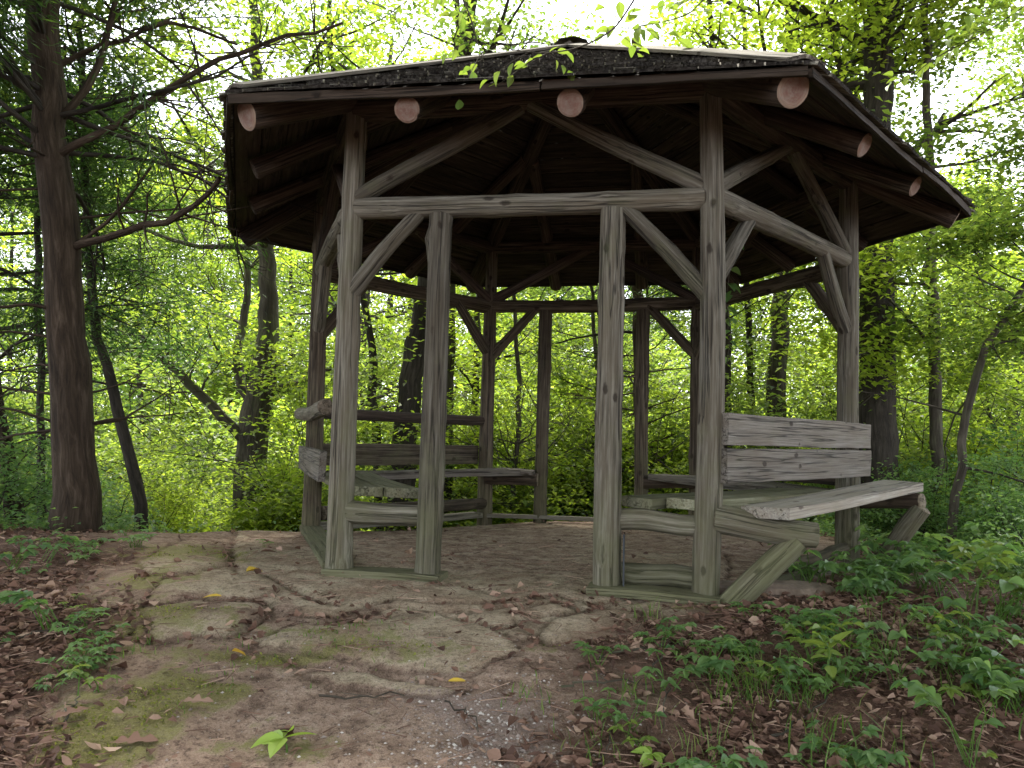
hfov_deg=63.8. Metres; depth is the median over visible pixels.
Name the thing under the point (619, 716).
ground plant
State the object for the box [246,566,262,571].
fallen leaf
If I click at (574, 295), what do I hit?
woodland tree
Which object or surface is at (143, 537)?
ground plant
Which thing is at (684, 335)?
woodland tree
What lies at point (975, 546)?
ground plant
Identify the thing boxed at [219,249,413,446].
woodland tree
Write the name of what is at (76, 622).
stick
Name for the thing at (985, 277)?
woodland tree
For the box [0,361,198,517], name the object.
shrub
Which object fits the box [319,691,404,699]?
stick
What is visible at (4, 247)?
woodland tree
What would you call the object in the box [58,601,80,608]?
ground plant
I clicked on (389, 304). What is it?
woodland tree
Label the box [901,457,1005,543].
shrub
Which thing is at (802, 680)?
ground plant
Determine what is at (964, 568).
ground plant
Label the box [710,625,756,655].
ground plant
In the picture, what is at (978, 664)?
ground plant
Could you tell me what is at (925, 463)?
shrub
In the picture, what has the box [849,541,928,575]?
ground plant
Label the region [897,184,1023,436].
woodland tree
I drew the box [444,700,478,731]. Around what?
stick
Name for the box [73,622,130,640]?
ground plant
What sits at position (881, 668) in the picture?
ground plant
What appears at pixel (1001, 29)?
canopy tree
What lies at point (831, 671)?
broadleaf shoot
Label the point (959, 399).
shrub
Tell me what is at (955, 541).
ground plant
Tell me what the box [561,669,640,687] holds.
stick
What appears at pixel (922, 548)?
ground plant
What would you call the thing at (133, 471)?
slender tree
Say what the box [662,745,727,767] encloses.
ground plant
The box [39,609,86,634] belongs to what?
ground plant
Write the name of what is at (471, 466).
shrub
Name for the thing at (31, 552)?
ground plant
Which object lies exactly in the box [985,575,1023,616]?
ground plant
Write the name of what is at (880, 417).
tree
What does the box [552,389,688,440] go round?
shrub
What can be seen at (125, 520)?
ground plant
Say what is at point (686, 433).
shrub
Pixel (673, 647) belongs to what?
ground plant
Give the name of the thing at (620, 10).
overhanging branch
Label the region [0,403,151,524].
shrub
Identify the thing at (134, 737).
fallen leaf
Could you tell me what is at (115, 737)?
moss
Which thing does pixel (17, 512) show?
ground plant
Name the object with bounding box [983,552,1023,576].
ground plant
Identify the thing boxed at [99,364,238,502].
shrub
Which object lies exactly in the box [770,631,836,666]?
ground plant
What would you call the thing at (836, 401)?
shrub
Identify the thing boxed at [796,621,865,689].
ground plant
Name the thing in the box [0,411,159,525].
shrub
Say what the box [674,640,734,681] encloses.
ground plant
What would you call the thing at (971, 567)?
ground plant
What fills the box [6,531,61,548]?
ground plant
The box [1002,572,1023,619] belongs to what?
ground plant
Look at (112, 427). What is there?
shrub
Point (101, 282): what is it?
woodland tree
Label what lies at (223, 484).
shrub
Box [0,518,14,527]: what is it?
ground plant
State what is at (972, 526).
ground plant
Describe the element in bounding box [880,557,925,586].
ground plant
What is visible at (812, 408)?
shrub
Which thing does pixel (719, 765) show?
ground plant
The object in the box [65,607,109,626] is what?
ground plant
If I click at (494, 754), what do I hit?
leaf litter
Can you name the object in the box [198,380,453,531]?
shrub
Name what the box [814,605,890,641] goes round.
ground plant
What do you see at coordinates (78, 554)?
ground plant
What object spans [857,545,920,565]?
ground plant
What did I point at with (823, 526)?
ground cover
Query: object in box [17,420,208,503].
shrub
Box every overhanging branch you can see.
[433,0,508,109]
[480,0,634,87]
[614,0,709,59]
[860,5,1023,90]
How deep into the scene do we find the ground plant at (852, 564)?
4.87 m
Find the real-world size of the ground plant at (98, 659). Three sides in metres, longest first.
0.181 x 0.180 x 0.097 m
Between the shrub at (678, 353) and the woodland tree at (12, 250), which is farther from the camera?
the woodland tree at (12, 250)
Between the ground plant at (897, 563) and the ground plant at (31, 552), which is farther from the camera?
the ground plant at (897, 563)
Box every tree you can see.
[0,0,252,523]
[0,0,256,524]
[0,0,268,531]
[0,0,435,532]
[0,5,166,475]
[0,69,224,463]
[0,77,234,485]
[0,170,153,453]
[0,215,44,381]
[1,0,470,531]
[10,169,269,491]
[16,145,236,441]
[86,90,378,463]
[98,152,237,411]
[125,134,373,495]
[132,162,389,439]
[136,18,586,490]
[175,208,392,482]
[196,0,522,530]
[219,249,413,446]
[264,0,577,530]
[274,254,514,430]
[289,0,624,512]
[328,271,627,486]
[330,268,529,440]
[360,286,576,453]
[365,282,422,400]
[367,287,591,456]
[456,285,687,446]
[457,286,630,404]
[461,287,631,448]
[495,286,735,465]
[496,39,774,509]
[502,283,689,418]
[509,287,736,449]
[580,285,768,414]
[624,0,1023,537]
[637,0,1011,482]
[642,284,835,423]
[646,0,859,491]
[651,285,794,419]
[663,92,955,417]
[671,0,1023,540]
[737,266,1006,435]
[738,1,823,447]
[743,151,1023,449]
[802,0,1023,462]
[833,248,1021,440]
[895,165,1023,431]
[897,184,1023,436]
[898,246,1023,447]
[933,0,1023,56]
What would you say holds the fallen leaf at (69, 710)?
on the ground at (360, 674)
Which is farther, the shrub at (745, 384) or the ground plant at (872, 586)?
the shrub at (745, 384)
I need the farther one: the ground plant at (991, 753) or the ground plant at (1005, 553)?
the ground plant at (1005, 553)
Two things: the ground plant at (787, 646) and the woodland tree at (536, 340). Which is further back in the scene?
the woodland tree at (536, 340)
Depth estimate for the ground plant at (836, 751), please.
2.79 m
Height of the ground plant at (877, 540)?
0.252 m
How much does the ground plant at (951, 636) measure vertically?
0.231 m
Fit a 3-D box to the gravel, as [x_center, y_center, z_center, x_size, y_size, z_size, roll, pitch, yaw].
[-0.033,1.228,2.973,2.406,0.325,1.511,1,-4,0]
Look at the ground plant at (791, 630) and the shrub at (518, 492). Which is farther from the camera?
the shrub at (518, 492)
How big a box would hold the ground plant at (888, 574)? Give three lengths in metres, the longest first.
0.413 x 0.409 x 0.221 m
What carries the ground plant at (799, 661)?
on the ground at (360, 674)
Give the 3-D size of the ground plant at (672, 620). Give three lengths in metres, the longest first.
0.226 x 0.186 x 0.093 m
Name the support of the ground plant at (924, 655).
on the ground at (360, 674)
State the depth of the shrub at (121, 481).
11.39 m
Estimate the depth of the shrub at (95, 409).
11.41 m
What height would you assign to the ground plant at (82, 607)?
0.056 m
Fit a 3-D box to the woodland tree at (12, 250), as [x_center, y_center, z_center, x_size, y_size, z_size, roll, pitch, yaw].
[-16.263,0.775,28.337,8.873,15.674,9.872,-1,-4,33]
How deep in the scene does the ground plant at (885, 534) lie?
6.24 m
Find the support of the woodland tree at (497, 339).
on the ground at (360, 674)
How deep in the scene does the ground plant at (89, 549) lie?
4.91 m
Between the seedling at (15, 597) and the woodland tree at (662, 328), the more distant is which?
the woodland tree at (662, 328)
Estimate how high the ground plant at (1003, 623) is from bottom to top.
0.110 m
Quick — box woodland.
[2,249,1020,485]
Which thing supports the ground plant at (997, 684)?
on the ground at (360, 674)
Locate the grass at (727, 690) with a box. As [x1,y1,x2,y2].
[62,595,1023,767]
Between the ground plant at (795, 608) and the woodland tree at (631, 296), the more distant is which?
the woodland tree at (631, 296)
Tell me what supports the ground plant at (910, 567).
on the ground at (360, 674)
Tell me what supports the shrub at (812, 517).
on the ground at (360, 674)
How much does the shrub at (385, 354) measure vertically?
4.266 m
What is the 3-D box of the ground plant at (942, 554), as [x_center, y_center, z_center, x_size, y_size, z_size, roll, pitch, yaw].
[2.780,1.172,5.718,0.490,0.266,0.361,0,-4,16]
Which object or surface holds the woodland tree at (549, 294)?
on the ground at (360, 674)
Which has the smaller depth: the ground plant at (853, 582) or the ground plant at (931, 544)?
the ground plant at (853, 582)
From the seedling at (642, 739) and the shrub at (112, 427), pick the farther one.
the shrub at (112, 427)
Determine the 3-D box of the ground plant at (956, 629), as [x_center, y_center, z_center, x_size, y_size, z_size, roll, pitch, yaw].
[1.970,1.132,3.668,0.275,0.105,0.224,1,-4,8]
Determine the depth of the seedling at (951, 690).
3.11 m
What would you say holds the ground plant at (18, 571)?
on the ground at (360, 674)
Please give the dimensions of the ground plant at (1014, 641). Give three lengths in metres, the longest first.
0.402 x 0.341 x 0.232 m
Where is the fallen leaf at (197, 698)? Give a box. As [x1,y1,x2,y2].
[183,694,212,702]
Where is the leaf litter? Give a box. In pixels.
[0,520,1023,767]
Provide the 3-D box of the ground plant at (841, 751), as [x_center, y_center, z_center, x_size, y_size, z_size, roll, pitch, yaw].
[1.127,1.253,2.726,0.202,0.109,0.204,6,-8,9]
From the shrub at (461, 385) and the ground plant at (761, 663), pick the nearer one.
the ground plant at (761, 663)
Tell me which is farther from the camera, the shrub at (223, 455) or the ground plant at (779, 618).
the shrub at (223, 455)
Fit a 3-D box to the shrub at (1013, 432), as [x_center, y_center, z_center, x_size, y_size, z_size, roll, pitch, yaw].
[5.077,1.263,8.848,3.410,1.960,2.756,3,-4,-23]
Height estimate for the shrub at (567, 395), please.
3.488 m
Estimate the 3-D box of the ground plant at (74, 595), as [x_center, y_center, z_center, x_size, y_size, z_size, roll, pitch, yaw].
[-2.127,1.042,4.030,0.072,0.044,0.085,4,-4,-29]
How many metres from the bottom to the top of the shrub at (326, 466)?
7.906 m
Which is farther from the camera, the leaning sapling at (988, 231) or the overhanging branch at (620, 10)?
the leaning sapling at (988, 231)
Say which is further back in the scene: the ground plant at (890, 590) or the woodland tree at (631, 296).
the woodland tree at (631, 296)
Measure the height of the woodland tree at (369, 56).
18.565 m
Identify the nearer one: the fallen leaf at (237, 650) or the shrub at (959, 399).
the fallen leaf at (237, 650)
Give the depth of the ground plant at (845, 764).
2.71 m
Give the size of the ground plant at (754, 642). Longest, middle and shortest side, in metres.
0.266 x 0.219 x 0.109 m
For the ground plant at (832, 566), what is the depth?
4.66 m
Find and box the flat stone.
[719,580,835,598]
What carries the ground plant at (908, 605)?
on the ground at (360, 674)
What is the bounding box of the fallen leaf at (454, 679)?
[449,677,465,681]
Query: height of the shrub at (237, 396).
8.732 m
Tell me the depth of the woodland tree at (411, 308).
41.69 m
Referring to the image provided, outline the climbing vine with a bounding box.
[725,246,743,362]
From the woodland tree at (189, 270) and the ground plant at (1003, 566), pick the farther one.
the woodland tree at (189, 270)
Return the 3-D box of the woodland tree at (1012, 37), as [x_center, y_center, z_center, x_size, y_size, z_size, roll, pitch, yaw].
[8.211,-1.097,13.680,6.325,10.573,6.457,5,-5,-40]
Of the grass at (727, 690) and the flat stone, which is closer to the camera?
the grass at (727, 690)
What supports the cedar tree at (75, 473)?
on the ground at (360, 674)
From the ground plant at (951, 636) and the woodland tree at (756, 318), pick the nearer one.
the ground plant at (951, 636)
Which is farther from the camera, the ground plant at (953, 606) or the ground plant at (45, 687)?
the ground plant at (953, 606)
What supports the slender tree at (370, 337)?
on the ground at (360, 674)
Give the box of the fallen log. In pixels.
[783,542,850,572]
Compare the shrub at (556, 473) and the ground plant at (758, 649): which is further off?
the shrub at (556, 473)
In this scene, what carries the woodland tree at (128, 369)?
on the ground at (360, 674)
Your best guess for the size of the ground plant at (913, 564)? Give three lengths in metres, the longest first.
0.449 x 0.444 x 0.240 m
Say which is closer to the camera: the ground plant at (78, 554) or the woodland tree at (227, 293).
the ground plant at (78, 554)
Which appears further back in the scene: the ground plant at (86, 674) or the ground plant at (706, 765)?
the ground plant at (86, 674)
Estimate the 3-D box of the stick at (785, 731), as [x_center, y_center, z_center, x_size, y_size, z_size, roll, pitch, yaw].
[1.070,1.234,3.068,0.445,0.061,0.058,5,-5,-44]
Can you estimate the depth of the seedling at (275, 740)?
2.79 m
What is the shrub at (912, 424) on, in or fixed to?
on the ground at (360, 674)
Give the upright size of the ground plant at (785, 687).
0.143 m
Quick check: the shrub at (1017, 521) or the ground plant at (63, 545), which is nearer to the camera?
the ground plant at (63, 545)
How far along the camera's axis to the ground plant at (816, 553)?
4.73 m
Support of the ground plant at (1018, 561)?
on the ground at (360, 674)
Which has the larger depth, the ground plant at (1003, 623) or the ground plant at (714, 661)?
the ground plant at (1003, 623)
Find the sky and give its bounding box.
[0,0,1023,441]
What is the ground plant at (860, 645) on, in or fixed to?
on the ground at (360, 674)
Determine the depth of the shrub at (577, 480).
11.23 m
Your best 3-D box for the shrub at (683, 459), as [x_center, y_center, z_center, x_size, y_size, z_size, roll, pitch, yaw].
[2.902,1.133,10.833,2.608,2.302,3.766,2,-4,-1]
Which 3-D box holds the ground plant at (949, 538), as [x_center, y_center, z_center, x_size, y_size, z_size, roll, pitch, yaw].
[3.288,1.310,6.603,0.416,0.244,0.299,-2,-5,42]
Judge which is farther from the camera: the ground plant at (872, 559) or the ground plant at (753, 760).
the ground plant at (872, 559)
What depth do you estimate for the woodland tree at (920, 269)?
36.98 m
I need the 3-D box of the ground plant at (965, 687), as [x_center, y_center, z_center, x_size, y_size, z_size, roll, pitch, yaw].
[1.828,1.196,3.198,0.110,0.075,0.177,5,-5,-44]
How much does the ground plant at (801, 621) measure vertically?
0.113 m
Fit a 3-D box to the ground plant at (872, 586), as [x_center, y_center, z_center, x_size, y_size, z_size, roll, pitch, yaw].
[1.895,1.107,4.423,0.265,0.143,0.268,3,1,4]
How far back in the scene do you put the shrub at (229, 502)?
11.19 m
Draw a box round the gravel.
[165,627,835,767]
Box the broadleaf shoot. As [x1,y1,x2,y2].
[801,630,853,698]
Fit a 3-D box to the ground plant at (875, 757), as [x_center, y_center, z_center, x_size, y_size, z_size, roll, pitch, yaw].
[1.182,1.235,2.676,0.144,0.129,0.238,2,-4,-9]
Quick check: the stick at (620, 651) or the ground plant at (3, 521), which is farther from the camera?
the ground plant at (3, 521)
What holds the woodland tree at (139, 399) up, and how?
on the ground at (360, 674)
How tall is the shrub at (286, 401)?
3.445 m
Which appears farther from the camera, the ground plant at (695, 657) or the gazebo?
the gazebo
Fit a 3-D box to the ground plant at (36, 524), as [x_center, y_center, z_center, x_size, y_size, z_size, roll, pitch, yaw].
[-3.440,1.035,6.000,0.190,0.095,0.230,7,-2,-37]
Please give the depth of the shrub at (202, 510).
12.16 m
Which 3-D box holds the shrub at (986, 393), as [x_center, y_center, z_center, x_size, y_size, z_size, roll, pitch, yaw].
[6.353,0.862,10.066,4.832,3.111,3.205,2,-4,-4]
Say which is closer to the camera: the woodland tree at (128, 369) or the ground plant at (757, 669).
the ground plant at (757, 669)
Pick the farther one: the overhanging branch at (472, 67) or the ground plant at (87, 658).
the overhanging branch at (472, 67)
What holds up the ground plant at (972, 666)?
on the ground at (360, 674)
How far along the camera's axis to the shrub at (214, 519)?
11.67 m
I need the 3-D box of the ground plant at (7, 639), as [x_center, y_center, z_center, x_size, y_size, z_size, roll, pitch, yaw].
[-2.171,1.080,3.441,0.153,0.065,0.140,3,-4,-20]
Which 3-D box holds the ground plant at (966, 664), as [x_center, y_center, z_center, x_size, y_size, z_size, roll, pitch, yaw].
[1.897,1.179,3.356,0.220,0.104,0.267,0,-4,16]
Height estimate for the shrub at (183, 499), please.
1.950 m
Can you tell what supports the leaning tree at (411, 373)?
on the ground at (360, 674)
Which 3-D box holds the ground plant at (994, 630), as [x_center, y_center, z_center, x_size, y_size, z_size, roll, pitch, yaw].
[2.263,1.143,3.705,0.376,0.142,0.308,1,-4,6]
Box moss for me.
[38,545,726,767]
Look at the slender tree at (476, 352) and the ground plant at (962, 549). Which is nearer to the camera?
the ground plant at (962, 549)
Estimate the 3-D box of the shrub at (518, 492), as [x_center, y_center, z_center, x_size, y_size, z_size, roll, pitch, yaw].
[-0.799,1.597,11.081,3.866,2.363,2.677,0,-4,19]
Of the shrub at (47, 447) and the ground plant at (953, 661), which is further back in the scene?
the shrub at (47, 447)
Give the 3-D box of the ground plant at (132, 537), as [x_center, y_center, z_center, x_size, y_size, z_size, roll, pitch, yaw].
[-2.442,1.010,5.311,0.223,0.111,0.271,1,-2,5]
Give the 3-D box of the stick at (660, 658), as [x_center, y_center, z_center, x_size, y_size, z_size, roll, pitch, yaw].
[0.598,1.193,3.251,0.062,0.128,0.623,1,-4,5]
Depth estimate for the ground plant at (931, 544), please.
5.64 m
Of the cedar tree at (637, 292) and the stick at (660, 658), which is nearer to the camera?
the stick at (660, 658)
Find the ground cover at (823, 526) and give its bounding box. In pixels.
[0,501,1023,596]
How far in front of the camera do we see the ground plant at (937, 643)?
3.37 m
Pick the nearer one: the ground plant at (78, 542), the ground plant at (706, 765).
the ground plant at (706, 765)
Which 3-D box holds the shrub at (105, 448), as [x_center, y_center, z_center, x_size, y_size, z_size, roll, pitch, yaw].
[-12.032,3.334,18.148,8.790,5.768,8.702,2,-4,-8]
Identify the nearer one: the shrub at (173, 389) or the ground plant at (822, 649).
the ground plant at (822, 649)
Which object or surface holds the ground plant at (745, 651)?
on the ground at (360, 674)
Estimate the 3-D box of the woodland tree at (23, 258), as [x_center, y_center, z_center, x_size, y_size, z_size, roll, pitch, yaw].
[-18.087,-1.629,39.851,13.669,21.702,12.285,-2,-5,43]
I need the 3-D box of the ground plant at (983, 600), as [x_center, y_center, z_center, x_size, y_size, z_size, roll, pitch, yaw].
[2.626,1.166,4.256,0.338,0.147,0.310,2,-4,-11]
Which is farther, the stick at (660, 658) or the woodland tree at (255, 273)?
the woodland tree at (255, 273)
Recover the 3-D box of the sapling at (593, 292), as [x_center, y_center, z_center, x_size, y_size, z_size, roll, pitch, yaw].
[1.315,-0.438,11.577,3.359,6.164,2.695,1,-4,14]
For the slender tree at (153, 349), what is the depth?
8.14 m
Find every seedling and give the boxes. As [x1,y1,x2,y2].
[0,589,58,629]
[56,663,122,695]
[250,725,316,757]
[256,539,273,546]
[607,719,658,746]
[631,745,665,766]
[922,683,965,715]
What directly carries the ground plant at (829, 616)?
on the ground at (360, 674)
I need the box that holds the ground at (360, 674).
[0,470,1023,767]
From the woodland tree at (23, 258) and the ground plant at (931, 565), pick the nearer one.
the ground plant at (931, 565)
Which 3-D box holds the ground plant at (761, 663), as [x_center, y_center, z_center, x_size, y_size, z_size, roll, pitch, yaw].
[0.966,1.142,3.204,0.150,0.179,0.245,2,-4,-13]
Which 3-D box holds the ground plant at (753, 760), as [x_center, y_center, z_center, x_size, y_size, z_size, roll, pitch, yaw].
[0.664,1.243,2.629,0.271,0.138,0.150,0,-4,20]
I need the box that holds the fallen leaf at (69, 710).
[54,706,90,717]
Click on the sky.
(608, 13)
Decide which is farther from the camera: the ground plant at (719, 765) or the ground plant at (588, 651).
the ground plant at (588, 651)
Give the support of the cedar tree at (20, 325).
on the ground at (360, 674)
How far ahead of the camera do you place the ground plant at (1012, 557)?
5.63 m
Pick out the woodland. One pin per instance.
(294, 361)
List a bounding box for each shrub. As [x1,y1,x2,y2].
[0,358,208,529]
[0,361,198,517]
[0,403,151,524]
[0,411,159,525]
[0,431,220,532]
[2,268,358,531]
[5,373,135,502]
[7,396,227,518]
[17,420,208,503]
[40,475,180,532]
[95,413,122,466]
[95,442,232,532]
[96,460,164,511]
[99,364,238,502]
[101,306,533,531]
[106,386,379,530]
[112,439,299,532]
[122,327,475,508]
[152,391,305,509]
[155,382,395,531]
[182,403,417,531]
[192,401,503,530]
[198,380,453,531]
[204,291,651,530]
[363,415,587,529]
[395,405,589,526]
[403,286,834,533]
[418,350,688,523]
[453,312,816,520]
[453,349,689,521]
[454,352,689,462]
[454,374,594,464]
[522,327,918,520]
[534,371,689,514]
[536,314,901,516]
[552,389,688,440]
[632,377,834,518]
[648,271,1022,539]
[651,389,922,525]
[679,373,926,510]
[733,374,927,470]
[758,362,1022,465]
[782,308,1023,530]
[795,422,1023,547]
[797,341,1023,531]
[802,481,925,534]
[809,349,1023,491]
[814,440,1023,550]
[834,458,981,545]
[897,351,1023,466]
[901,446,1003,540]
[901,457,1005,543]
[920,407,1021,458]
[926,447,1023,572]
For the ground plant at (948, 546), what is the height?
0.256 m
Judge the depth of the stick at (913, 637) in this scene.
3.73 m
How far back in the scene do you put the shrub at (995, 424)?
13.87 m
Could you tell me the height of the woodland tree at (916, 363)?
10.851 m
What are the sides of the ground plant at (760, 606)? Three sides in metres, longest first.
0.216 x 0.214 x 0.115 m
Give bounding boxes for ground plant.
[0,511,21,523]
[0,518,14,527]
[0,542,52,567]
[0,632,15,643]
[4,551,23,562]
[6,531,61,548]
[7,560,51,575]
[25,518,49,530]
[31,674,77,692]
[35,650,98,678]
[39,534,78,562]
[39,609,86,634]
[46,547,90,565]
[56,628,115,658]
[56,638,121,669]
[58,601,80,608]
[61,539,101,557]
[63,643,118,671]
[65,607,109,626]
[69,660,95,679]
[71,593,84,599]
[73,537,115,552]
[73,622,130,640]
[74,604,90,611]
[99,513,143,535]
[112,529,154,545]
[117,533,156,547]
[570,687,630,721]
[573,641,630,668]
[592,699,666,730]
[632,624,684,649]
[634,648,708,693]
[653,616,696,633]
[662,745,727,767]
[663,632,706,655]
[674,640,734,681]
[676,753,763,767]
[689,638,740,656]
[697,655,739,690]
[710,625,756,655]
[712,746,767,767]
[720,638,772,659]
[729,601,775,616]
[730,648,792,671]
[733,638,764,656]
[733,660,785,702]
[735,654,796,684]
[754,670,825,708]
[759,609,820,633]
[768,544,840,581]
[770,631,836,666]
[771,660,830,698]
[777,595,834,623]
[779,621,845,649]
[780,621,846,669]
[782,747,852,767]
[786,656,870,697]
[787,614,852,637]
[788,559,845,582]
[796,554,852,582]
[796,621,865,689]
[799,610,860,649]
[799,719,880,767]
[800,642,880,683]
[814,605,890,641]
[819,654,898,691]
[820,564,911,596]
[826,746,852,761]
[827,742,883,767]
[831,551,895,576]
[832,604,940,664]
[833,553,918,589]
[834,573,887,599]
[835,576,881,604]
[842,747,910,767]
[843,566,899,595]
[845,638,883,650]
[848,558,906,580]
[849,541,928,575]
[850,570,913,596]
[853,556,898,582]
[855,525,911,565]
[856,629,937,688]
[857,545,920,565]
[860,528,909,553]
[862,554,922,586]
[870,544,925,556]
[876,595,970,621]
[878,532,952,562]
[880,532,948,546]
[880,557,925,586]
[881,563,921,583]
[885,550,973,590]
[890,677,1023,767]
[898,603,962,627]
[900,542,1023,629]
[901,559,972,596]
[909,536,946,562]
[913,537,939,557]
[916,531,953,556]
[916,536,989,568]
[917,559,962,592]
[918,638,1003,684]
[919,611,973,659]
[920,646,991,678]
[921,633,1023,698]
[927,624,992,646]
[933,613,1000,637]
[935,561,1003,603]
[937,542,989,565]
[938,624,1012,646]
[944,610,1009,632]
[945,644,1023,703]
[947,544,1023,620]
[947,550,1023,621]
[947,653,1003,681]
[950,537,1023,571]
[955,657,1023,698]
[956,654,993,683]
[956,739,997,760]
[959,659,1023,713]
[960,683,1005,698]
[963,563,1003,577]
[964,521,1023,572]
[971,539,1023,572]
[972,665,1023,717]
[975,593,1023,617]
[975,661,1023,711]
[977,621,1023,647]
[979,552,1023,570]
[980,541,1023,579]
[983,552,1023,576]
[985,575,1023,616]
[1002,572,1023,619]
[1005,559,1023,573]
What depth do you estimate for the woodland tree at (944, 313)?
29.21 m
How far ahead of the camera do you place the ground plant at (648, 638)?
3.58 m
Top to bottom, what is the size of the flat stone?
0.127 m
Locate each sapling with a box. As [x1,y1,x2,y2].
[390,294,633,523]
[496,284,690,521]
[859,168,1023,554]
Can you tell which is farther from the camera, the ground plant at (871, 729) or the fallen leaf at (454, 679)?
the fallen leaf at (454, 679)
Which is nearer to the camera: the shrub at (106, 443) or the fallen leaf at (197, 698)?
the fallen leaf at (197, 698)
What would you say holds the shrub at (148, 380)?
on the ground at (360, 674)
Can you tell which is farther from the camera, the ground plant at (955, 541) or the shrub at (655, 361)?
the shrub at (655, 361)
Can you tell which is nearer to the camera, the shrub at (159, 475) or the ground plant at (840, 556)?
the ground plant at (840, 556)
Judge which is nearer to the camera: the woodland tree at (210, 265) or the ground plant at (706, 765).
the ground plant at (706, 765)
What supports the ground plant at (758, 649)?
on the ground at (360, 674)
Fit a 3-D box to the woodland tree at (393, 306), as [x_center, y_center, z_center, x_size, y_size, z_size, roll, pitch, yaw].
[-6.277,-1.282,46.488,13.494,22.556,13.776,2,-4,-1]
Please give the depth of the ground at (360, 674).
3.45 m
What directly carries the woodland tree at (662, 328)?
on the ground at (360, 674)
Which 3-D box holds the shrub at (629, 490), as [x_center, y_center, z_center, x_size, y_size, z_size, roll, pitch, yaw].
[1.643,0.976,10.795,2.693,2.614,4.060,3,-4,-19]
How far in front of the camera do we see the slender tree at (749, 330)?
11.55 m
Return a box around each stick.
[18,620,90,638]
[61,696,80,725]
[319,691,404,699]
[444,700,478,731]
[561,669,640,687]
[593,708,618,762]
[599,639,684,658]
[652,650,670,728]
[770,695,827,736]
[873,630,956,643]
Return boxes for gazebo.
[219,36,974,606]
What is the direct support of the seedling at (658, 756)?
on the ground at (360, 674)
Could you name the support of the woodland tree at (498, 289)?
on the ground at (360, 674)
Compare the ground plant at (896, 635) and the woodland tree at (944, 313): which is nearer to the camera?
the ground plant at (896, 635)
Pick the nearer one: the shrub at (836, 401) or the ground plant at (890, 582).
the ground plant at (890, 582)
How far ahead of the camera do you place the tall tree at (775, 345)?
11.08 m
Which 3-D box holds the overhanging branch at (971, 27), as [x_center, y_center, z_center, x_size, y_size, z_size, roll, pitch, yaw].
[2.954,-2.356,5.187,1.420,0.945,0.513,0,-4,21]
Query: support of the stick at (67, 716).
on the ground at (360, 674)
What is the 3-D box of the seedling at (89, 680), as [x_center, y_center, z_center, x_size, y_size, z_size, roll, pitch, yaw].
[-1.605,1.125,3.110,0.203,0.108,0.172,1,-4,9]
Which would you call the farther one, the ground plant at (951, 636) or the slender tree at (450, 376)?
the slender tree at (450, 376)
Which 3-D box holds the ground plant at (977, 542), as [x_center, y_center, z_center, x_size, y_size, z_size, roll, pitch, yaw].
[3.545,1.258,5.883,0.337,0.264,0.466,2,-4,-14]
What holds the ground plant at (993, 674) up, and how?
on the ground at (360, 674)
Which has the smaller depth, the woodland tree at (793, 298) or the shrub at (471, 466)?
the shrub at (471, 466)
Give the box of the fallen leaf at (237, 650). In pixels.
[232,648,245,655]
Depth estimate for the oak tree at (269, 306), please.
10.77 m
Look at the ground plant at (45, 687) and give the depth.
3.13 m
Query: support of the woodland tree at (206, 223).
on the ground at (360, 674)
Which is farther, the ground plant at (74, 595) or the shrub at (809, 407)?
the shrub at (809, 407)
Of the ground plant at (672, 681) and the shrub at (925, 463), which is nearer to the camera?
the ground plant at (672, 681)
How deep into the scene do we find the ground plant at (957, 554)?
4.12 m
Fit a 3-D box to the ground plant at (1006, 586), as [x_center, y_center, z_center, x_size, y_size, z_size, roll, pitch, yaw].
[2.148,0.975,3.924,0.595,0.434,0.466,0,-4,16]
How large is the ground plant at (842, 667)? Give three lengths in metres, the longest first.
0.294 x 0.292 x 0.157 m
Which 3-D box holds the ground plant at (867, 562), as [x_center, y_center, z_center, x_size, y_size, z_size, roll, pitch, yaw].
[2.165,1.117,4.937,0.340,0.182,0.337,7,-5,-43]
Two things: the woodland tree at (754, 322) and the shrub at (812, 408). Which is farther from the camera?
the woodland tree at (754, 322)
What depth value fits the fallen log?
5.50 m
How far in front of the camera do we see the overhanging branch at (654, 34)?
4.66 m
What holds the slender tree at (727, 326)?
on the ground at (360, 674)
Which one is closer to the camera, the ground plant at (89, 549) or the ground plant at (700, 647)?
the ground plant at (700, 647)
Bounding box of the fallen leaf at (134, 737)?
[110,731,157,742]
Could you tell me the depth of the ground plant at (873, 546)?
5.57 m
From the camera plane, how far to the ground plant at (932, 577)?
4.63 m
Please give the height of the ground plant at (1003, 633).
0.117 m
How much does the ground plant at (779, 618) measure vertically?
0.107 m
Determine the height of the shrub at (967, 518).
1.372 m
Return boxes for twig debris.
[0,527,1023,767]
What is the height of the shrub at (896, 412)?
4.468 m
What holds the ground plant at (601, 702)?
on the ground at (360, 674)
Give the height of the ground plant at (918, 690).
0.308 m
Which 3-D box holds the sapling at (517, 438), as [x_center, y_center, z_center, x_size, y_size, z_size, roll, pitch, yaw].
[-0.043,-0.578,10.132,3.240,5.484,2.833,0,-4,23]
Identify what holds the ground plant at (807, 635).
on the ground at (360, 674)
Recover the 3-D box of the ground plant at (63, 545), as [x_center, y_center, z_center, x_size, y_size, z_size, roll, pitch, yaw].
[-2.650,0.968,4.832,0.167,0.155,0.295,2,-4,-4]
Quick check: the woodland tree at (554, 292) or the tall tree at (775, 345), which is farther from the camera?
the woodland tree at (554, 292)
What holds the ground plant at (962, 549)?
on the ground at (360, 674)
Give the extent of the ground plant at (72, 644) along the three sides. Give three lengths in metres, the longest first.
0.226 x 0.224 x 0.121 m
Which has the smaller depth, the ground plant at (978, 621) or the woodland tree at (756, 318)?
the ground plant at (978, 621)

